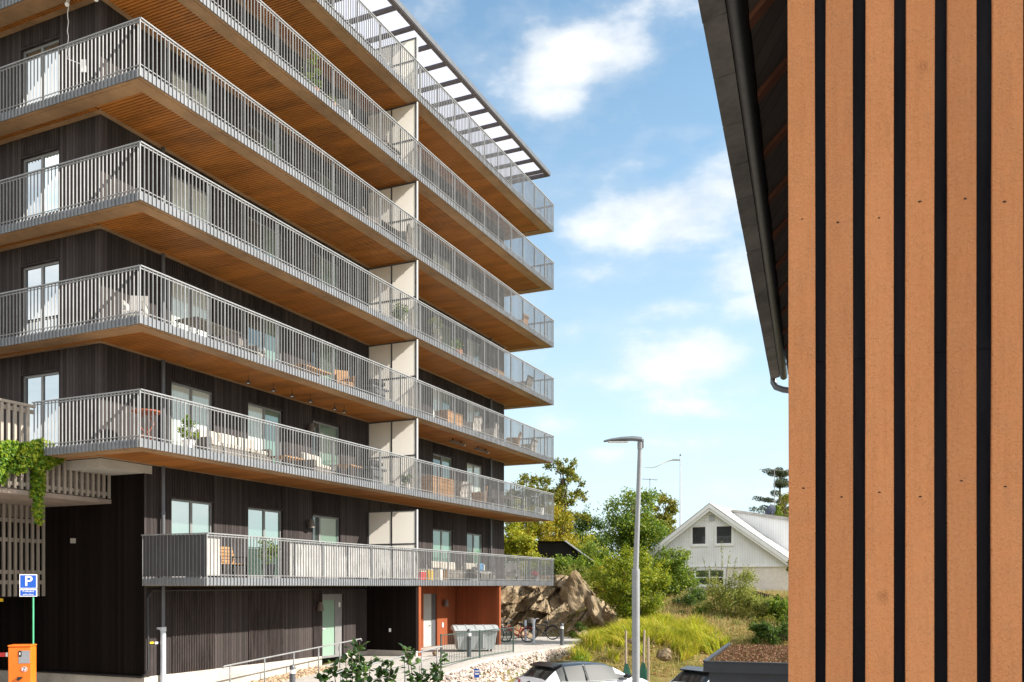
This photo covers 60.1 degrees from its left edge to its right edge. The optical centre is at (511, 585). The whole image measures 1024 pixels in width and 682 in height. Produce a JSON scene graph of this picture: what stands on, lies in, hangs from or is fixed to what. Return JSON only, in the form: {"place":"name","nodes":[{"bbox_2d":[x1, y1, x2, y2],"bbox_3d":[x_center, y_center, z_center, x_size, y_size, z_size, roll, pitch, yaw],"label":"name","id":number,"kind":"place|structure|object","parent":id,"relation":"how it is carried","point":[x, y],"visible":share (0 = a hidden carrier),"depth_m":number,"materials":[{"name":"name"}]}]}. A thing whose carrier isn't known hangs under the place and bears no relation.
{"place":"outdoors","nodes":[
{"label":"outdoors","id":0,"kind":"place"},
{"bbox_2d":[205,547,248,577],"bbox_3d":[-8.542,-0.722,26.345,0.725,1.008,1.300,0,0,24],"label":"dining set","id":1,"kind":"object","parent":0,"point":[239,564],"visible":0.31,"depth_m":26.72,"materials":[{"name":"brown wood"}]},
{"bbox_2d":[284,636,581,681],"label":"terrace paving","id":2,"kind":"structure","parent":0,"point":[520,645],"depth_m":32.87,"materials":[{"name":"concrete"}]},
{"bbox_2d":[222,638,361,681],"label":"handrail","id":3,"kind":"object","parent":2,"relation":"on","point":[264,658],"visible":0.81,"depth_m":28.05,"materials":[{"name":"metal"}]},
{"bbox_2d":[337,646,442,681],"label":"handrail","id":4,"kind":"object","parent":2,"relation":"on","point":[436,648],"visible":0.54,"depth_m":27.07,"materials":[{"name":"metal"}]},
{"bbox_2d":[451,624,498,651],"bbox_3d":[-1.509,2.117,36.000,1.823,1.066,1.178,0,0,-12],"label":"waste container","id":5,"kind":"object","parent":2,"relation":"on","point":[464,628],"visible":0.81,"depth_m":35.58,"materials":[{"name":"grey plastic"}]},
{"bbox_2d":[502,620,531,641],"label":"bicycle","id":6,"kind":"object","parent":2,"relation":"on","point":[522,630],"visible":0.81,"depth_m":41.55,"materials":[{"name":"metal"}]},
{"bbox_2d":[527,618,559,639],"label":"bicycle","id":7,"kind":"object","parent":2,"relation":"on","point":[545,629],"visible":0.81,"depth_m":43.54,"materials":[{"name":"metal"}]},
{"bbox_2d":[322,587,787,681],"bbox_3d":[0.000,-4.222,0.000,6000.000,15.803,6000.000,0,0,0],"label":"ground","id":8,"kind":"structure","parent":0,"point":[653,676],"depth_m":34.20,"materials":[{"name":"plant"}]},
{"bbox_2d":[0,0,553,681],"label":"apartment building","id":9,"kind":"structure","parent":8,"relation":"on","point":[224,164],"depth_m":27.25,"materials":[{"name":"black wood"}]},
{"bbox_2d":[24,371,58,445],"bbox_3d":[-12.730,-4.660,24.046,1.480,2.180,0.053,0,0,25],"label":"window","id":10,"kind":"structure","parent":9,"relation":"in","point":[39,387],"depth_m":24.01,"materials":[{"name":"glass"}]},
{"bbox_2d":[24,261,58,333],"bbox_3d":[-12.730,-7.630,24.046,1.480,2.180,0.053,0,0,25],"label":"window","id":11,"kind":"structure","parent":9,"relation":"in","point":[46,273],"depth_m":24.03,"materials":[{"name":"glass"}]},
{"bbox_2d":[24,150,58,219],"bbox_3d":[-12.730,-10.600,24.046,1.480,2.180,0.053,0,0,25],"label":"window","id":12,"kind":"structure","parent":9,"relation":"in","point":[52,158],"depth_m":24.03,"materials":[{"name":"glass"}]},
{"bbox_2d":[24,39,58,104],"bbox_3d":[-12.730,-13.570,24.046,1.480,2.180,0.053,0,0,25],"label":"window","id":13,"kind":"structure","parent":9,"relation":"in","point":[53,44],"depth_m":24.03,"materials":[{"name":"glass"}]},
{"bbox_2d":[123,296,147,316],"bbox_3d":[-9.530,-6.972,22.442,0.510,0.900,0.590,0,0,-6],"label":"balcony chair","id":14,"kind":"object","parent":9,"relation":"on","point":[146,304],"visible":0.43,"depth_m":22.44,"materials":[{"name":"plastic"}]},
{"bbox_2d":[132,408,159,439],"bbox_3d":[-9.504,-4.044,23.047,0.740,0.996,0.740,0,0,25],"label":"bistro table","id":15,"kind":"object","parent":9,"relation":"on","point":[146,412],"visible":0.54,"depth_m":23.01,"materials":[{"name":"orange metal"}]},
{"bbox_2d":[143,534,205,576],"bbox_3d":[-9.044,-0.805,23.719,2.280,1.110,0.028,0,0,25],"label":"balcony cloth","id":16,"kind":"object","parent":9,"relation":"attached to","point":[162,555],"visible":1,"depth_m":23.73,"materials":[{"name":"fabric"}]},
{"bbox_2d":[178,413,198,447],"bbox_3d":[-8.591,-4.054,23.485,0.577,1.004,0.543,0,0,0],"label":"potted plant","id":17,"kind":"object","parent":9,"relation":"on","point":[190,440],"visible":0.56,"depth_m":23.41,"materials":[{"name":"green plant"}]},
{"bbox_2d":[172,498,211,576],"bbox_3d":[-9.428,-1.370,25.991,0.053,2.260,1.660,0,0,25],"label":"window","id":18,"kind":"structure","parent":9,"relation":"in","point":[188,516],"depth_m":25.99,"materials":[{"name":"glass"}]},
{"bbox_2d":[172,382,211,445],"bbox_3d":[-9.428,-4.700,25.991,0.053,2.260,1.660,0,0,25],"label":"window","id":19,"kind":"structure","parent":9,"relation":"in","point":[181,391],"depth_m":25.99,"materials":[{"name":"glass"}]},
{"bbox_2d":[174,280,211,338],"bbox_3d":[-9.428,-7.670,25.991,0.053,2.260,1.660,0,0,25],"label":"window","id":20,"kind":"structure","parent":9,"relation":"in","point":[190,291],"depth_m":25.99,"materials":[{"name":"glass"}]},
{"bbox_2d":[174,175,211,226],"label":"window","id":21,"kind":"structure","parent":9,"relation":"in","point":[190,186],"depth_m":26.09,"materials":[{"name":"glass"}]},
{"bbox_2d":[174,72,211,113],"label":"window","id":22,"kind":"structure","parent":9,"relation":"in","point":[190,84],"depth_m":26.09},
{"bbox_2d":[175,316,240,347],"bbox_3d":[-8.468,-6.882,24.718,0.790,0.721,1.700,0,0,24],"label":"balcony table","id":23,"kind":"object","parent":9,"relation":"on","point":[205,326],"visible":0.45,"depth_m":24.70,"materials":[{"name":"brown"}]},
{"bbox_2d":[208,536,219,575],"bbox_3d":[-7.950,-0.800,23.591,0.012,1.060,0.460,0,0,24],"label":"balcony cloth","id":24,"kind":"object","parent":9,"relation":"attached to","point":[215,555],"visible":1,"depth_m":23.65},
{"bbox_2d":[187,428,271,462],"bbox_3d":[-8.095,-4.012,25.537,0.800,0.720,2.600,0,0,25],"label":"balcony sofa","id":25,"kind":"object","parent":9,"relation":"on","point":[219,440],"visible":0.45,"depth_m":25.26,"materials":[{"name":"white fabric"}]},
{"bbox_2d":[235,336,264,357],"bbox_3d":[-7.865,-6.972,26.624,0.710,0.900,0.630,0,0,5],"label":"balcony chair","id":26,"kind":"object","parent":9,"relation":"on","point":[249,348],"visible":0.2,"depth_m":26.32,"materials":[{"name":"grey wicker"}]},
{"bbox_2d":[248,507,280,577],"bbox_3d":[-8.104,-1.370,28.900,0.053,2.260,1.690,0,0,25],"label":"window","id":27,"kind":"structure","parent":9,"relation":"in","point":[261,522],"depth_m":28.85,"materials":[{"name":"glass"}]},
{"bbox_2d":[248,403,280,464],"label":"window","id":28,"kind":"structure","parent":9,"relation":"in","point":[256,411],"depth_m":28.90,"materials":[{"name":"clear glass"}]},
{"bbox_2d":[248,311,280,362],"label":"window","id":29,"kind":"structure","parent":9,"relation":"in","point":[248,311],"depth_m":28.90,"materials":[{"name":"clear glass"}]},
{"bbox_2d":[248,216,280,261],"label":"window","id":30,"kind":"structure","parent":9,"relation":"in","point":[248,216],"depth_m":28.85,"materials":[{"name":"clear glass"}]},
{"bbox_2d":[248,123,280,160],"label":"window","id":31,"kind":"structure","parent":9,"relation":"in","point":[248,123],"depth_m":28.85,"materials":[{"name":"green glass"}]},
{"bbox_2d":[256,536,280,577],"bbox_3d":[-7.301,-0.860,26.577,0.740,1.276,0.954,0,0,0],"label":"potted plant","id":32,"kind":"object","parent":9,"relation":"on","point":[268,556],"visible":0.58,"depth_m":26.43,"materials":[{"name":"green plant"}]},
{"bbox_2d":[288,363,330,379],"bbox_3d":[-6.503,-6.746,28.547,0.590,0.451,1.500,0,0,24],"label":"balcony table","id":33,"kind":"object","parent":9,"relation":"on","point":[310,369],"visible":0.38,"depth_m":28.41,"materials":[{"name":"brown wood"}]},
{"bbox_2d":[301,50,320,90],"bbox_3d":[-6.410,-16.258,28.267,0.689,1.652,0.747,0,0,0],"label":"potted plant","id":34,"kind":"object","parent":9,"relation":"on","point":[312,71],"visible":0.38,"depth_m":28.29,"materials":[{"name":"green plant"}]},
{"bbox_2d":[293,452,335,474],"bbox_3d":[-6.535,-4.012,29.441,0.800,0.720,1.500,0,0,16],"label":"balcony sofa","id":35,"kind":"object","parent":9,"relation":"on","point":[312,463],"visible":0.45,"depth_m":28.91,"materials":[{"name":"white fabric"}]},
{"bbox_2d":[313,515,338,578],"bbox_3d":[-6.718,-1.370,31.871,0.108,2.260,1.630,0,0,25],"label":"balcony door","id":36,"kind":"structure","parent":9,"relation":"in","point":[326,528],"depth_m":31.99,"materials":[{"name":"clear glass"}]},
{"bbox_2d":[313,421,338,475],"bbox_3d":[-6.718,-4.700,31.871,0.108,2.260,1.630,0,0,25],"label":"balcony door","id":37,"kind":"structure","parent":9,"relation":"in","point":[320,428],"depth_m":31.99,"materials":[{"name":"green glass"}]},
{"bbox_2d":[313,339,338,380],"bbox_3d":[-6.718,-7.670,31.871,0.108,2.260,1.630,0,0,25],"label":"balcony door","id":38,"kind":"structure","parent":9,"relation":"in","point":[313,339],"depth_m":31.93,"materials":[{"name":"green glass"}]},
{"bbox_2d":[313,252,338,290],"bbox_3d":[-6.718,-10.640,31.871,0.108,2.260,1.630,0,0,25],"label":"balcony door","id":39,"kind":"structure","parent":9,"relation":"in","point":[313,252],"depth_m":31.93,"materials":[{"name":"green glass"}]},
{"bbox_2d":[313,168,338,198],"bbox_3d":[-6.718,-13.610,31.871,0.108,2.260,1.630,0,0,25],"label":"balcony door","id":40,"kind":"structure","parent":9,"relation":"in","point":[313,168],"depth_m":31.93,"materials":[{"name":"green glass"}]},
{"bbox_2d":[322,594,341,657],"bbox_3d":[-6.558,1.450,32.199,0.110,2.300,1.300,0,0,25],"label":"entrance door","id":41,"kind":"structure","parent":9,"relation":"in","point":[332,603],"depth_m":32.28,"materials":[{"name":"white glass"}]},
{"bbox_2d":[335,370,354,387],"bbox_3d":[-5.776,-6.972,30.226,0.630,0.900,0.710,0,0,-26],"label":"balcony chair","id":42,"kind":"object","parent":9,"relation":"on","point":[344,378],"visible":0.3,"depth_m":30.37,"materials":[{"name":"brown wood"}]},
{"bbox_2d":[290,542,414,578],"bbox_3d":[-5.106,-0.795,29.807,0.046,1.050,7.350,0,0,24],"label":"balcony cloth","id":43,"kind":"object","parent":9,"relation":"attached to","point":[381,562],"visible":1,"depth_m":29.08,"materials":[{"name":"off-white cloth"}]},
{"bbox_2d":[361,460,386,483],"bbox_3d":[-5.133,-4.092,32.759,0.520,1.080,1.100,0,0,25],"label":"covered grill","id":44,"kind":"object","parent":9,"relation":"on","point":[376,471],"visible":0.34,"depth_m":32.52,"materials":[{"name":"grey fabric"}]},
{"bbox_2d":[363,379,388,399],"bbox_3d":[-5.042,-7.062,32.717,0.520,1.080,1.100,0,0,24],"label":"covered grill","id":45,"kind":"object","parent":9,"relation":"on","point":[376,386],"visible":0.3,"depth_m":32.44,"materials":[{"name":"fabric"}]},
{"bbox_2d":[424,594,435,646],"bbox_3d":[-3.622,1.500,38.655,0.106,2.300,1.180,0,0,25],"label":"porch door","id":46,"kind":"structure","parent":9,"relation":"in","point":[429,599],"depth_m":38.73,"materials":[{"name":"grey metal"}]},
{"bbox_2d":[418,475,451,496],"bbox_3d":[-3.003,-3.952,35.744,0.660,0.760,1.960,0,0,24],"label":"storage box","id":47,"kind":"object","parent":9,"relation":"on","point":[435,485],"visible":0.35,"depth_m":34.96,"materials":[{"name":"brown wood"}]},
{"bbox_2d":[433,387,448,416],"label":"window","id":48,"kind":"structure","parent":9,"relation":"in","point":[433,387],"depth_m":39.66,"materials":[{"name":"clear glass"}]},
{"bbox_2d":[433,529,450,579],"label":"window","id":49,"kind":"structure","parent":9,"relation":"in","point":[441,538],"depth_m":39.68,"materials":[{"name":"clear glass"}]},
{"bbox_2d":[433,453,450,478],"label":"window","id":50,"kind":"structure","parent":9,"relation":"in","point":[438,459],"depth_m":39.83,"materials":[{"name":"clear glass"}]},
{"bbox_2d":[425,561,466,578],"bbox_3d":[-2.827,-0.682,38.301,0.800,0.720,2.400,0,0,25],"label":"balcony sofa","id":51,"kind":"object","parent":9,"relation":"on","point":[449,568],"visible":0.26,"depth_m":38.28,"materials":[{"name":"fabric"}]},
{"bbox_2d":[467,533,481,580],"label":"window","id":52,"kind":"structure","parent":9,"relation":"in","point":[474,541],"depth_m":42.72,"materials":[{"name":"clear glass"}]},
{"bbox_2d":[467,463,481,491],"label":"window","id":53,"kind":"structure","parent":9,"relation":"in","point":[472,468],"depth_m":42.77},
{"bbox_2d":[460,563,493,578],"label":"balcony sofa","id":54,"kind":"object","parent":9,"relation":"on","point":[476,571],"visible":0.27,"depth_m":40.48,"materials":[{"name":"fabric"}]},
{"bbox_2d":[251,666,332,681],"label":"cobble bed","id":55,"kind":"object","parent":8,"relation":"on","point":[299,674],"visible":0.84,"depth_m":29.18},
{"bbox_2d":[398,643,448,681],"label":"magnolia shrub","id":56,"kind":"object","parent":8,"relation":"on","point":[437,676],"visible":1,"depth_m":12.68,"materials":[{"name":"green plant"}]},
{"bbox_2d":[440,626,513,669],"bbox_3d":[-1.165,2.249,32.544,0.057,1.258,6.157,0,0,24],"label":"rail fence","id":57,"kind":"object","parent":8,"relation":"on","point":[473,657],"visible":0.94,"depth_m":31.91,"materials":[{"name":"grey metal"}]},
{"bbox_2d":[429,644,571,678],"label":"terrace kerb","id":58,"kind":"structure","parent":8,"relation":"on","point":[480,661],"depth_m":32.07,"materials":[{"name":"concrete"}]},
{"bbox_2d":[428,646,574,681],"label":"gravel","id":59,"kind":"structure","parent":8,"relation":"on","point":[497,666],"depth_m":31.89,"materials":[{"name":"gravel"}]},
{"bbox_2d":[504,522,540,577],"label":"bush","id":60,"kind":"object","parent":8,"relation":"on","point":[516,539],"visible":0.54,"depth_m":54.33,"materials":[{"name":"green plant"}]},
{"bbox_2d":[509,499,544,540],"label":"bush","id":61,"kind":"object","parent":8,"relation":"on","point":[529,524],"visible":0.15,"depth_m":60.52,"materials":[{"name":"green plant"}]},
{"bbox_2d":[507,472,551,534],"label":"deciduous tree","id":62,"kind":"object","parent":8,"relation":"on","point":[524,479],"visible":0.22,"depth_m":63.75,"materials":[{"name":"green plant"}]},
{"bbox_2d":[501,575,594,636],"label":"rock face","id":63,"kind":"object","parent":8,"relation":"on","point":[520,604],"visible":0.41,"depth_m":47.41},
{"bbox_2d":[519,497,579,545],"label":"bush","id":64,"kind":"object","parent":8,"relation":"on","point":[564,535],"visible":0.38,"depth_m":59.85,"materials":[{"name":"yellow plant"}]},
{"bbox_2d":[517,540,592,569],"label":"black shed","id":65,"kind":"structure","parent":8,"relation":"on","point":[553,548],"depth_m":56.81,"materials":[{"name":"wood"}]},
{"bbox_2d":[538,457,591,543],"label":"deciduous tree","id":66,"kind":"object","parent":8,"relation":"on","point":[559,492],"visible":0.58,"depth_m":61.81,"materials":[{"name":"green plant"}]},
{"bbox_2d":[550,553,589,580],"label":"bush","id":67,"kind":"object","parent":8,"relation":"on","point":[563,562],"visible":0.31,"depth_m":51.62,"materials":[{"name":"green plant"}]},
{"bbox_2d":[559,570,592,614],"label":"boulder","id":68,"kind":"object","parent":8,"relation":"on","point":[575,590],"visible":0.48,"depth_m":47.39,"materials":[{"name":"stone"}]},
{"bbox_2d":[555,563,599,589],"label":"bush","id":69,"kind":"object","parent":8,"relation":"on","point":[569,572],"visible":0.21,"depth_m":50.84,"materials":[{"name":"green plant"}]},
{"bbox_2d":[568,621,586,638],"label":"bush","id":70,"kind":"object","parent":8,"relation":"on","point":[571,634],"visible":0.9,"depth_m":44.51,"materials":[{"name":"green plant"}]},
{"bbox_2d":[570,527,614,590],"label":"bush","id":71,"kind":"object","parent":8,"relation":"on","point":[588,537],"visible":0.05,"depth_m":58.56,"materials":[{"name":"green plant"}]},
{"bbox_2d":[568,537,617,566],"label":"bush","id":72,"kind":"object","parent":8,"relation":"on","point":[590,548],"visible":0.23,"depth_m":56.37,"materials":[{"name":"green plant"}]},
{"bbox_2d":[570,503,617,588],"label":"bush","id":73,"kind":"object","parent":8,"relation":"on","point":[581,526],"visible":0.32,"depth_m":63.73,"materials":[{"name":"green plant"}]},
{"bbox_2d":[584,595,606,627],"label":"boulder","id":74,"kind":"object","parent":8,"relation":"on","point":[594,607],"visible":0.52,"depth_m":45.85,"materials":[{"name":"stone"}]},
{"bbox_2d":[602,604,618,626],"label":"boulder","id":75,"kind":"object","parent":8,"relation":"on","point":[607,616],"visible":0.33,"depth_m":45.66,"materials":[{"name":"stone"}]},
{"bbox_2d":[623,631,630,673],"bbox_3d":[3.657,2.628,28.230,0.340,2.404,0.180,0,0,0],"label":"tree stake","id":76,"kind":"object","parent":8,"relation":"on","point":[626,669],"visible":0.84,"depth_m":28.17,"materials":[{"name":"brown wood"}]},
{"bbox_2d":[582,543,672,621],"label":"bush","id":77,"kind":"object","parent":8,"relation":"on","point":[619,595],"visible":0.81,"depth_m":40.51,"materials":[{"name":"green plant"}]},
{"bbox_2d":[588,486,671,558],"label":"deciduous tree","id":78,"kind":"object","parent":8,"relation":"on","point":[623,524],"visible":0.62,"depth_m":65.00,"materials":[{"name":"green plant"}]},
{"bbox_2d":[640,630,646,679],"bbox_3d":[4.246,2.628,28.630,0.340,2.406,0.180,0,0,0],"label":"tree stake","id":79,"kind":"object","parent":8,"relation":"on","point":[643,672],"visible":0.9,"depth_m":28.56,"materials":[{"name":"brown wood"}]},
{"bbox_2d":[647,637,649,681],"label":"tree stake","id":80,"kind":"object","parent":8,"relation":"on","point":[648,664],"visible":1,"depth_m":27.58,"materials":[{"name":"brown wood"}]},
{"bbox_2d":[567,610,732,661],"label":"grass","id":81,"kind":"structure","parent":8,"relation":"on","point":[692,630],"depth_m":35.52,"materials":[{"name":"plant"}]},
{"bbox_2d":[644,454,680,525],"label":"flagpole","id":82,"kind":"object","parent":8,"relation":"on","point":[680,478],"visible":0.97,"depth_m":73.96,"materials":[{"name":"white metal"}]},
{"bbox_2d":[656,648,670,660],"bbox_3d":[5.329,2.413,30.953,0.548,0.462,0.417,0,0,-20],"label":"rock","id":83,"kind":"object","parent":8,"relation":"on","point":[664,654],"depth_m":30.83,"materials":[{"name":"stone"}]},
{"bbox_2d":[651,492,679,538],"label":"deciduous tree","id":84,"kind":"object","parent":8,"relation":"on","point":[666,516],"visible":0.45,"depth_m":75.59,"materials":[{"name":"green plant"}]},
{"bbox_2d":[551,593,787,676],"bbox_3d":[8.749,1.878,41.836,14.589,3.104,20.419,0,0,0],"label":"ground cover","id":85,"kind":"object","parent":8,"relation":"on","point":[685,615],"visible":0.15,"depth_m":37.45,"materials":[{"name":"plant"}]},
{"bbox_2d":[645,542,704,596],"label":"bush","id":86,"kind":"object","parent":8,"relation":"on","point":[682,579],"visible":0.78,"depth_m":51.34,"materials":[{"name":"green plant"}]},
{"bbox_2d":[668,583,707,607],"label":"bush","id":87,"kind":"object","parent":8,"relation":"on","point":[695,596],"visible":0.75,"depth_m":46.73,"materials":[{"name":"green plant"}]},
{"bbox_2d":[631,503,788,590],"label":"gabled house","id":88,"kind":"structure","parent":8,"relation":"on","point":[705,531],"depth_m":62.77,"materials":[{"name":"white painted wood cladding"},{"name":"grey roof tile"},{"name":"glass"}]},
{"bbox_2d":[690,525,707,546],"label":"window","id":89,"kind":"structure","parent":88,"relation":"in","point":[698,533],"depth_m":63.43,"materials":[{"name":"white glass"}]},
{"bbox_2d":[694,568,725,586],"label":"window","id":90,"kind":"structure","parent":88,"relation":"in","point":[702,573],"depth_m":63.09,"materials":[{"name":"white glass"}]},
{"bbox_2d":[714,524,733,545],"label":"window","id":91,"kind":"structure","parent":88,"relation":"in","point":[722,532],"depth_m":62.52,"materials":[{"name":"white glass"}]},
{"bbox_2d":[697,541,765,619],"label":"birch bush","id":92,"kind":"object","parent":8,"relation":"on","point":[724,599],"visible":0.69,"depth_m":43.53,"materials":[{"name":"green plant"}]},
{"bbox_2d":[703,643,787,681],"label":"flat roofed shed","id":93,"kind":"structure","parent":8,"relation":"on","point":[728,662],"depth_m":17.14,"materials":[{"name":"metal"}]},
{"bbox_2d":[739,594,776,620],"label":"bush","id":94,"kind":"object","parent":8,"relation":"on","point":[762,612],"visible":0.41,"depth_m":42.30,"materials":[{"name":"green plant"}]},
{"bbox_2d":[748,619,787,645],"bbox_3d":[10.725,2.025,36.209,2.203,1.369,2.401,0,0,0],"label":"bush","id":95,"kind":"object","parent":8,"relation":"on","point":[762,629],"visible":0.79,"depth_m":35.84,"materials":[{"name":"green plant"}]},
{"bbox_2d":[749,467,788,551],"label":"pine tree","id":96,"kind":"object","parent":8,"relation":"on","point":[781,481],"visible":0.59,"depth_m":83.67,"materials":[{"name":"green plant"}]},
{"bbox_2d":[766,593,787,620],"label":"bush","id":97,"kind":"object","parent":8,"relation":"on","point":[771,610],"visible":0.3,"depth_m":41.33,"materials":[{"name":"green plant"}]},
{"bbox_2d":[770,492,788,516],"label":"bush","id":98,"kind":"object","parent":8,"relation":"on","point":[784,497],"visible":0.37,"depth_m":80.00,"materials":[{"name":"green plant"}]},
{"bbox_2d":[772,597,787,625],"bbox_3d":[12.362,1.524,39.950,1.590,2.068,1.800,0,0,0],"label":"bush","id":99,"kind":"object","parent":8,"relation":"on","point":[782,606],"visible":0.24,"depth_m":39.94,"materials":[{"name":"green plant"}]},
{"bbox_2d":[399,0,788,561],"label":"sky","id":100,"kind":"structure","parent":0,"point":[658,338],"materials":[{"name":"blue"}]},
{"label":"street","id":101,"kind":"structure","parent":0,"visible":0},
{"bbox_2d":[0,644,36,681],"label":"parking barrier","id":102,"kind":"object","parent":101,"relation":"on","point":[21,662],"visible":1,"depth_m":21.02,"materials":[{"name":"metal"}]},
{"bbox_2d":[19,574,36,643],"bbox_3d":[-12.675,1.674,23.211,0.411,3.952,0.068,0,0,-24],"label":"parking sign","id":103,"kind":"object","parent":101,"relation":"on","point":[27,585],"visible":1,"depth_m":23.20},
{"bbox_2d":[0,398,110,601],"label":"parking garage","id":104,"kind":"structure","parent":101,"relation":"on","point":[20,540],"depth_m":24.74,"materials":[{"name":"beige wood"}]},
{"bbox_2d":[0,437,64,528],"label":"climbing vine","id":105,"kind":"object","parent":104,"relation":"attached to","point":[35,460],"visible":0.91,"depth_m":22.43,"materials":[{"name":"green plant"}]},
{"bbox_2d":[314,636,398,681],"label":"magnolia shrub","id":106,"kind":"object","parent":101,"relation":"on","point":[359,668],"visible":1,"depth_m":12.55,"materials":[{"name":"green plant"}]},
{"bbox_2d":[514,658,647,681],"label":"parked car","id":107,"kind":"object","parent":101,"relation":"on","point":[569,671],"visible":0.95,"depth_m":25.29,"materials":[{"name":"white paint"}]},
{"bbox_2d":[604,436,643,681],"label":"street lamp","id":108,"kind":"object","parent":101,"relation":"on","point":[636,615],"visible":1,"depth_m":15.46,"materials":[{"name":"metal"}]},
{"bbox_2d":[669,661,708,681],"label":"parked car","id":109,"kind":"object","parent":101,"relation":"on","point":[691,674],"visible":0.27,"depth_m":23.89,"materials":[{"name":"white paint"}]},
{"bbox_2d":[698,0,1023,681],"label":"timber house","id":110,"kind":"structure","parent":101,"relation":"on","point":[875,150],"depth_m":3.28,"materials":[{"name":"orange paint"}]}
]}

